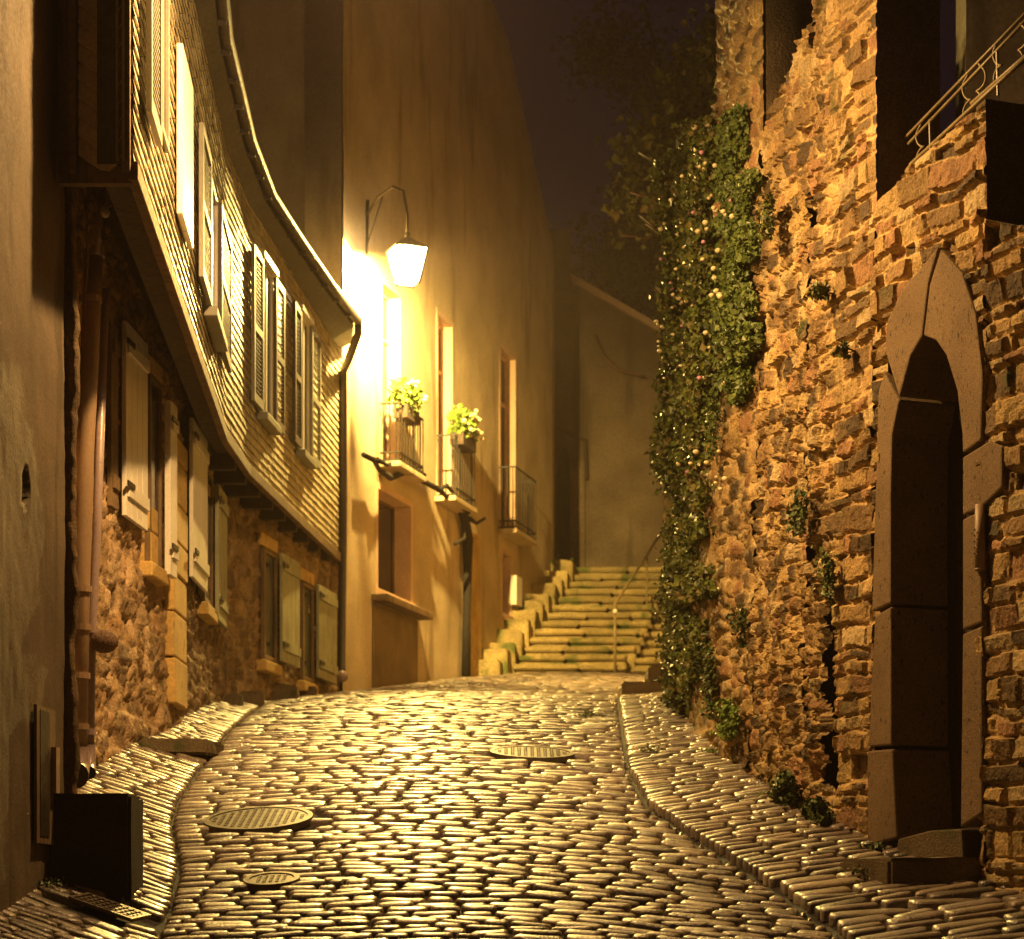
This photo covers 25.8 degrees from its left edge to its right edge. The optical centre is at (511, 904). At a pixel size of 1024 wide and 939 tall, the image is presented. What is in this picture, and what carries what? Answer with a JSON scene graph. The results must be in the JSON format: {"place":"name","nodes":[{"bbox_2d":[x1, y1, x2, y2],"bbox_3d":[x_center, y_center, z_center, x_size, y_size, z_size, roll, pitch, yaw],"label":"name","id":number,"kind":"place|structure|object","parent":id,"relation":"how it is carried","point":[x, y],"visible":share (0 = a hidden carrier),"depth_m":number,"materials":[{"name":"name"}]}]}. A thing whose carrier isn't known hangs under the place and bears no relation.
{"place":"outdoors","nodes":[
{"label":"outdoors","id":0,"kind":"place"},
{"bbox_2d":[0,699,277,938],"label":"pavement","id":1,"kind":"structure","parent":0,"point":[157,782],"depth_m":14.87,"materials":[{"name":"stone"}]},
{"bbox_2d":[36,876,66,886],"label":"pavement weed","id":2,"kind":"object","parent":1,"relation":"on","point":[48,881],"visible":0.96,"depth_m":12.56,"materials":[{"name":"green plant"}]},
{"bbox_2d":[49,793,142,901],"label":"stone block","id":3,"kind":"structure","parent":1,"relation":"on","point":[98,841],"depth_m":12.80,"materials":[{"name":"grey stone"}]},
{"bbox_2d":[68,892,150,921],"bbox_3d":[-2.238,0.012,12.459,0.400,0.168,0.220,0,0,19],"label":"drain cover","id":4,"kind":"object","parent":1,"relation":"on","point":[108,906],"visible":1,"depth_m":12.43,"materials":[{"name":"metal"}]},
{"bbox_2d":[139,737,223,756],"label":"stone slab","id":5,"kind":"structure","parent":1,"relation":"on","point":[201,747],"depth_m":17.84,"materials":[{"name":"brown stone"}]},
{"bbox_2d":[224,694,243,705],"bbox_3d":[-2.824,-2.032,22.671,0.210,0.217,0.219,0,0,0],"label":"foot stone","id":6,"kind":"object","parent":1,"relation":"on","point":[234,699],"visible":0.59,"depth_m":22.57,"materials":[{"name":"brown stone"}]},
{"bbox_2d":[240,690,264,706],"bbox_3d":[-2.707,-2.110,23.369,0.262,0.255,0.274,0,0,0],"label":"foot stone","id":7,"kind":"object","parent":1,"relation":"on","point":[257,697],"visible":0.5,"depth_m":23.25,"materials":[{"name":"brown stone"}]},
{"bbox_2d":[273,683,298,699],"bbox_3d":[-2.511,-2.304,24.728,0.318,0.280,0.316,0,0,0],"label":"foot stone","id":8,"kind":"object","parent":1,"relation":"on","point":[285,691],"visible":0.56,"depth_m":24.59,"materials":[{"name":"brown stone"}]},
{"bbox_2d":[160,672,838,938],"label":"road","id":9,"kind":"structure","parent":0,"point":[408,732],"depth_m":14.71,"materials":[{"name":"stone"}]},
{"bbox_2d":[203,806,312,835],"bbox_3d":[-1.724,-0.574,15.220,0.740,0.231,0.740,0,0,0],"label":"manhole cover","id":10,"kind":"object","parent":9,"relation":"on","point":[272,819],"visible":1,"depth_m":15.16,"materials":[{"name":"metal"}]},
{"bbox_2d":[243,871,299,891],"bbox_3d":[-1.441,-0.140,13.415,0.340,0.130,0.340,0,0,0],"label":"manhole cover","id":11,"kind":"object","parent":9,"relation":"on","point":[270,881],"visible":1,"depth_m":13.37,"materials":[{"name":"metal"}]},
{"bbox_2d":[490,745,573,762],"bbox_3d":[0.162,-1.211,17.985,0.680,0.188,0.680,0,0,0],"label":"manhole cover","id":12,"kind":"object","parent":9,"relation":"on","point":[530,754],"visible":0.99,"depth_m":17.88,"materials":[{"name":"metal"}]},
{"bbox_2d":[577,711,603,717],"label":"pavement weed","id":13,"kind":"object","parent":9,"relation":"on","point":[591,714],"visible":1,"depth_m":21.02,"materials":[{"name":"green plant"}]},
{"bbox_2d":[42,690,1019,938],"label":"ground","id":14,"kind":"structure","parent":0,"point":[92,913],"depth_m":13.44,"materials":[{"name":"stone"}]},
{"bbox_2d":[0,0,80,911],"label":"plastered house","id":15,"kind":"structure","parent":14,"relation":"on","point":[40,761],"depth_m":12.46,"materials":[{"name":"paint"}]},
{"bbox_2d":[40,709,49,836],"bbox_3d":[-2.625,-0.738,12.579,0.004,0.702,0.215,0,0,2],"label":"meter door","id":16,"kind":"structure","parent":15,"relation":"in","point":[44,716],"depth_m":12.56,"materials":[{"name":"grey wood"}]},
{"bbox_2d":[53,0,362,791],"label":"jettied house","id":17,"kind":"structure","parent":14,"relation":"on","point":[234,319],"depth_m":18.85,"materials":[{"name":"wood"}]},
{"bbox_2d":[74,247,104,787],"bbox_3d":[-2.861,-2.577,14.943,0.270,3.612,0.270,0,0,0],"label":"drainpipe","id":18,"kind":"object","parent":17,"relation":"attached to","point":[89,344],"visible":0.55,"depth_m":14.95,"materials":[{"name":"black metal"}]},
{"bbox_2d":[87,288,108,778],"bbox_3d":[-2.853,-2.542,15.256,0.132,3.390,0.362,0,0,7],"label":"drainpipe","id":19,"kind":"object","parent":17,"relation":"attached to","point":[98,483],"visible":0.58,"depth_m":15.28,"materials":[{"name":"black metal"}]},
{"bbox_2d":[83,187,112,304],"bbox_3d":[-2.599,-4.229,14.152,0.259,0.940,0.944,0,0,-19],"label":"cable bundle","id":20,"kind":"object","parent":17,"relation":"attached to","point":[104,210],"visible":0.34,"depth_m":14.02,"materials":[{"name":"black plastic"}]},
{"bbox_2d":[94,187,104,254],"bbox_3d":[-2.698,-4.532,14.703,0.086,0.514,0.070,0,0,22],"label":"conduit","id":21,"kind":"object","parent":17,"relation":"attached to","point":[99,223],"visible":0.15,"depth_m":14.69,"materials":[{"name":"brown metal"}]},
{"bbox_2d":[90,630,118,652],"bbox_3d":[-2.769,-1.790,15.200,0.198,0.162,0.144,0,0,0],"label":"stone lump","id":22,"kind":"object","parent":17,"relation":"attached to","point":[104,641],"visible":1,"depth_m":15.15,"materials":[{"name":"brown stone"}]},
{"bbox_2d":[107,321,119,509],"bbox_3d":[-3.005,-3.690,16.906,0.057,1.384,0.214,0,0,4],"label":"window frame","id":23,"kind":"structure","parent":17,"relation":"in","point":[113,350],"depth_m":16.83,"materials":[{"name":"brown wood"}]},
{"bbox_2d":[145,372,161,567],"bbox_3d":[-2.914,-3.526,18.195,0.045,1.510,0.438,0,0,4],"label":"window","id":24,"kind":"structure","parent":17,"relation":"in","point":[154,386],"depth_m":18.25,"materials":[{"name":"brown wood"}]},
{"bbox_2d":[162,0,168,152],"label":"window","id":25,"kind":"structure","parent":17,"relation":"in","point":[165,3],"depth_m":14.56,"materials":[{"name":"grey paint"}]},
{"bbox_2d":[197,484,210,597],"bbox_3d":[-2.900,-3.475,21.088,0.061,1.198,0.544,0,0,0],"label":"window frame","id":26,"kind":"structure","parent":17,"relation":"in","point":[209,488],"depth_m":21.18,"materials":[{"name":"brown wood"}]},
{"bbox_2d":[200,469,212,606],"bbox_3d":[-2.881,-3.470,21.130,0.045,1.272,0.625,0,0,0],"label":"window","id":27,"kind":"structure","parent":17,"relation":"in","point":[204,597],"depth_m":21.39,"materials":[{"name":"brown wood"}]},
{"bbox_2d":[202,179,217,308],"bbox_3d":[-2.467,-5.337,18.305,0.045,1.163,1.063,0,0,-3],"label":"window","id":28,"kind":"structure","parent":17,"relation":"in","point":[214,197],"depth_m":18.71,"materials":[{"name":"white paint"}]},
{"bbox_2d":[257,262,272,416],"bbox_3d":[-2.490,-5.660,22.566,0.045,1.518,0.646,0,0,5],"label":"window","id":29,"kind":"structure","parent":17,"relation":"in","point":[268,278],"depth_m":22.68,"materials":[{"name":"white paint"}]},
{"bbox_2d":[261,547,276,662],"bbox_3d":[-2.626,-3.230,24.184,0.045,1.182,0.517,0,0,9],"label":"window","id":30,"kind":"structure","parent":17,"relation":"in","point":[268,558],"depth_m":24.16,"materials":[{"name":"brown wood"}]},
{"bbox_2d":[295,315,308,452],"bbox_3d":[-2.314,-5.721,24.710,0.045,1.506,0.636,0,0,5],"label":"window","id":31,"kind":"structure","parent":17,"relation":"in","point":[305,327],"depth_m":24.89,"materials":[{"name":"glass"}]},
{"bbox_2d":[300,581,313,682],"bbox_3d":[-2.367,-3.141,25.821,0.045,1.115,0.495,0,0,9],"label":"window","id":32,"kind":"structure","parent":17,"relation":"in","point":[306,590],"depth_m":25.80,"materials":[{"name":"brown wood"}]},
{"bbox_2d":[300,686,316,695],"bbox_3d":[-2.347,-2.408,25.723,0.226,0.246,0.242,0,0,0],"label":"foot stone","id":33,"kind":"object","parent":14,"relation":"on","point":[312,690],"visible":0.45,"depth_m":25.63,"materials":[{"name":"brown stone"}]},
{"bbox_2d":[230,0,570,691],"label":"cream house","id":34,"kind":"structure","parent":14,"relation":"on","point":[354,105],"depth_m":30.91,"materials":[{"name":"beige paint"}]},
{"bbox_2d":[383,294,388,458],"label":"window","id":35,"kind":"structure","parent":34,"relation":"in","point":[385,299],"depth_m":29.78,"materials":[{"name":"yellow glass"}]},
{"bbox_2d":[378,499,394,594],"bbox_3d":[-1.794,-4.728,29.633,0.045,1.324,1.434,0,0,15],"label":"window","id":36,"kind":"structure","parent":34,"relation":"in","point":[386,513],"depth_m":30.04,"materials":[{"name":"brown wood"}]},
{"bbox_2d":[365,185,428,287],"bbox_3d":[-1.438,-8.308,27.959,0.449,1.319,1.226,0,0,-22],"label":"street lantern","id":37,"kind":"object","parent":34,"relation":"attached to","point":[407,245],"visible":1,"depth_m":27.68,"materials":[{"name":"white glass"}]},
{"bbox_2d":[386,375,427,425],"bbox_3d":[-1.390,-6.633,29.281,0.476,0.618,0.718,0,0,26],"label":"flower box","id":38,"kind":"object","parent":34,"relation":"attached to","point":[407,393],"visible":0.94,"depth_m":29.12,"materials":[{"name":"green plant"}]},
{"bbox_2d":[361,452,485,676],"bbox_3d":[-1.126,-4.600,30.442,0.242,2.554,5.460,0,0,13],"label":"old vine","id":39,"kind":"object","parent":34,"relation":"attached to","point":[466,519],"visible":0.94,"depth_m":32.48,"materials":[{"name":"brown plant"}]},
{"bbox_2d":[439,326,441,486],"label":"window","id":40,"kind":"structure","parent":34,"relation":"in","point":[440,328],"depth_m":32.18,"materials":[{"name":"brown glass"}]},
{"bbox_2d":[446,403,483,453],"bbox_3d":[-0.701,-6.787,31.744,0.486,0.638,0.877,0,0,15],"label":"flower box","id":41,"kind":"object","parent":34,"relation":"attached to","point":[464,422],"visible":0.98,"depth_m":31.56,"materials":[{"name":"green plant"}]},
{"bbox_2d":[501,356,505,526],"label":"window","id":42,"kind":"structure","parent":34,"relation":"in","point":[503,362],"depth_m":35.60,"materials":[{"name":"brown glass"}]},
{"bbox_2d":[478,559,575,674],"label":"stone wall","id":43,"kind":"structure","parent":14,"relation":"on","point":[507,649],"depth_m":35.41,"materials":[{"name":"beige stone"}]},
{"bbox_2d":[514,567,667,673],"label":"stone staircase","id":44,"kind":"structure","parent":14,"relation":"on","point":[575,633],"depth_m":35.85,"materials":[{"name":"beige stone"}]},
{"bbox_2d":[550,549,573,563],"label":"stair weeds","id":45,"kind":"object","parent":44,"relation":"on","point":[552,560],"visible":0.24,"depth_m":38.03,"materials":[{"name":"green plant"}]},
{"bbox_2d":[554,274,664,568],"bbox_3d":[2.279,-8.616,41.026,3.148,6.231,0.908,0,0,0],"label":"gabled house","id":46,"kind":"structure","parent":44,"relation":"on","point":[608,509],"depth_m":41.00,"materials":[{"name":"beige paint"}]},
{"bbox_2d":[557,451,568,559],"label":"door","id":47,"kind":"structure","parent":46,"relation":"in","point":[562,459],"depth_m":41.25,"materials":[{"name":"brown wood"}]},
{"bbox_2d":[613,533,660,672],"bbox_3d":[2.058,-4.889,36.020,0.074,2.977,4.487,0,0,13],"label":"stair handrail","id":48,"kind":"object","parent":44,"relation":"on","point":[615,610],"visible":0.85,"depth_m":35.28,"materials":[{"name":"metal"}]},
{"bbox_2d":[571,227,674,324],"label":"tree","id":49,"kind":"object","parent":14,"relation":"on","point":[606,286],"visible":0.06,"depth_m":42.95,"materials":[{"name":"green plant"}]},
{"bbox_2d":[577,24,716,324],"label":"tree","id":50,"kind":"object","parent":14,"relation":"on","point":[648,94],"visible":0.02,"depth_m":43.48,"materials":[{"name":"green plant"}]},
{"bbox_2d":[595,2,716,249],"bbox_3d":[3.292,-9.280,33.522,4.153,8.570,3.470,0,0,0],"label":"tree","id":51,"kind":"object","parent":14,"relation":"on","point":[696,93],"visible":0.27,"depth_m":33.04,"materials":[{"name":"green plant"}]},
{"bbox_2d":[549,0,878,314],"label":"tree","id":52,"kind":"object","parent":14,"relation":"on","point":[606,56],"visible":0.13,"depth_m":49.57,"materials":[{"name":"green plant"}]},
{"bbox_2d":[662,0,1023,893],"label":"stone house","id":53,"kind":"structure","parent":14,"relation":"on","point":[882,700],"depth_m":14.20,"materials":[{"name":"brown stone"}]},
{"bbox_2d":[622,102,765,714],"bbox_3d":[1.438,-4.596,19.439,0.753,5.994,6.370,0,0,-1],"label":"climbing ivy","id":54,"kind":"object","parent":53,"relation":"attached to","point":[703,267],"visible":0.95,"depth_m":18.32,"materials":[{"name":"green plant"}]},
{"bbox_2d":[694,646,718,719],"bbox_3d":[1.538,-1.746,17.642,0.210,0.593,0.247,0,0,0],"label":"wall plant","id":55,"kind":"object","parent":53,"relation":"attached to","point":[710,675],"depth_m":17.62,"materials":[{"name":"green plant"}]},
{"bbox_2d":[700,381,723,460],"bbox_3d":[1.562,-3.788,17.496,0.199,0.618,0.334,0,0,-11],"label":"wall plant","id":56,"kind":"object","parent":53,"relation":"attached to","point":[714,414],"depth_m":17.49,"materials":[{"name":"green plant"}]},
{"bbox_2d":[707,697,740,740],"bbox_3d":[1.627,-1.404,16.969,0.200,0.357,0.500,0,0,-16],"label":"wall plant","id":57,"kind":"object","parent":53,"relation":"attached to","point":[728,710],"depth_m":16.93,"materials":[{"name":"green plant"}]},
{"bbox_2d":[714,323,738,386],"bbox_3d":[1.632,-4.154,16.926,0.197,0.485,0.390,0,0,0],"label":"wall plant","id":58,"kind":"object","parent":53,"relation":"attached to","point":[727,366],"depth_m":16.89,"materials":[{"name":"green plant"}]},
{"bbox_2d":[724,603,749,647],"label":"wall plant","id":59,"kind":"object","parent":53,"relation":"attached to","point":[740,620],"depth_m":16.55,"materials":[{"name":"green plant"}]},
{"bbox_2d":[753,192,778,241],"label":"wall plant","id":60,"kind":"object","parent":53,"relation":"attached to","point":[769,223],"depth_m":15.76,"materials":[{"name":"green plant"}]},
{"bbox_2d":[780,488,809,536],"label":"wall plant","id":61,"kind":"object","parent":53,"relation":"attached to","point":[797,509],"depth_m":14.99,"materials":[{"name":"green plant"}]},
{"bbox_2d":[807,280,831,301],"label":"wall plant","id":62,"kind":"object","parent":53,"relation":"attached to","point":[818,291],"depth_m":14.75,"materials":[{"name":"green plant"}]},
{"bbox_2d":[810,545,839,604],"bbox_3d":[2.040,-2.160,14.639,0.180,0.404,0.184,0,0,41],"label":"wall plant","id":63,"kind":"object","parent":53,"relation":"attached to","point":[830,577],"depth_m":14.63,"materials":[{"name":"green plant"}]},
{"bbox_2d":[826,339,855,359],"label":"wall plant","id":64,"kind":"object","parent":53,"relation":"attached to","point":[843,348],"depth_m":14.39,"materials":[{"name":"green plant"}]},
{"bbox_2d":[935,398,988,828],"bbox_3d":[2.904,-2.000,13.689,0.050,3.600,1.104,0,0,-21],"label":"door","id":65,"kind":"structure","parent":53,"relation":"in","point":[955,516],"depth_m":13.97,"materials":[{"name":"brown wood"}]},
{"bbox_2d":[904,13,1023,163],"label":"iron railing","id":66,"kind":"object","parent":53,"relation":"attached to","point":[976,101],"visible":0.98,"depth_m":13.43,"materials":[{"name":"black metal"}]},
{"bbox_2d":[973,504,984,571],"bbox_3d":[2.711,-2.128,12.980,0.068,0.389,0.060,0,0,-22],"label":"wall tube","id":67,"kind":"object","parent":53,"relation":"attached to","point":[979,540],"depth_m":12.96,"materials":[{"name":"metal"}]},
{"bbox_2d":[956,0,1023,118],"bbox_3d":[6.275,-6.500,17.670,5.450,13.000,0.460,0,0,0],"label":"house","id":68,"kind":"structure","parent":14,"relation":"on","point":[982,26],"depth_m":17.50,"materials":[{"name":"beige stone"}]},
{"bbox_2d":[491,0,955,317],"label":"sky","id":69,"kind":"structure","parent":0,"point":[569,166],"materials":[{"name":"black"}]},
{"bbox_2d":[619,692,1023,938],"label":"pavement","id":70,"kind":"structure","parent":0,"point":[770,844],"depth_m":14.14,"materials":[{"name":"stone"}]},
{"bbox_2d":[618,666,667,696],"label":"side steps","id":71,"kind":"structure","parent":70,"relation":"on","point":[652,685],"depth_m":24.60,"materials":[{"name":"stone"}]},
{"bbox_2d":[632,743,663,751],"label":"pavement weed","id":72,"kind":"object","parent":70,"relation":"on","point":[649,748],"visible":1,"depth_m":17.82,"materials":[{"name":"green plant"}]},
{"bbox_2d":[702,748,718,754],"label":"wall plant","id":73,"kind":"object","parent":70,"relation":"on","point":[711,750],"depth_m":17.51,"materials":[{"name":"green plant"}]},
{"bbox_2d":[757,768,796,806],"bbox_3d":[1.846,-0.769,15.378,0.222,0.344,0.465,0,0,-23],"label":"wall plant","id":74,"kind":"object","parent":70,"relation":"on","point":[783,787],"depth_m":15.28,"materials":[{"name":"green plant"}]},
{"bbox_2d":[795,795,835,825],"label":"wall plant","id":75,"kind":"object","parent":70,"relation":"on","point":[817,809],"depth_m":14.73,"materials":[{"name":"green plant"}]},
{"bbox_2d":[840,864,870,875],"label":"pavement weed","id":76,"kind":"object","parent":70,"relation":"on","point":[861,871],"visible":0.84,"depth_m":13.24,"materials":[{"name":"green plant"}]},
{"bbox_2d":[856,841,886,851],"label":"wall plant","id":77,"kind":"object","parent":70,"relation":"on","point":[879,846],"depth_m":13.92,"materials":[{"name":"green plant"}]},
{"bbox_2d":[840,857,979,886],"bbox_3d":[2.353,-0.138,13.277,0.544,0.289,0.747,0,0,-18],"label":"doorstep","id":78,"kind":"object","parent":70,"relation":"on","point":[935,870],"visible":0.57,"depth_m":13.00,"materials":[{"name":"stone"}]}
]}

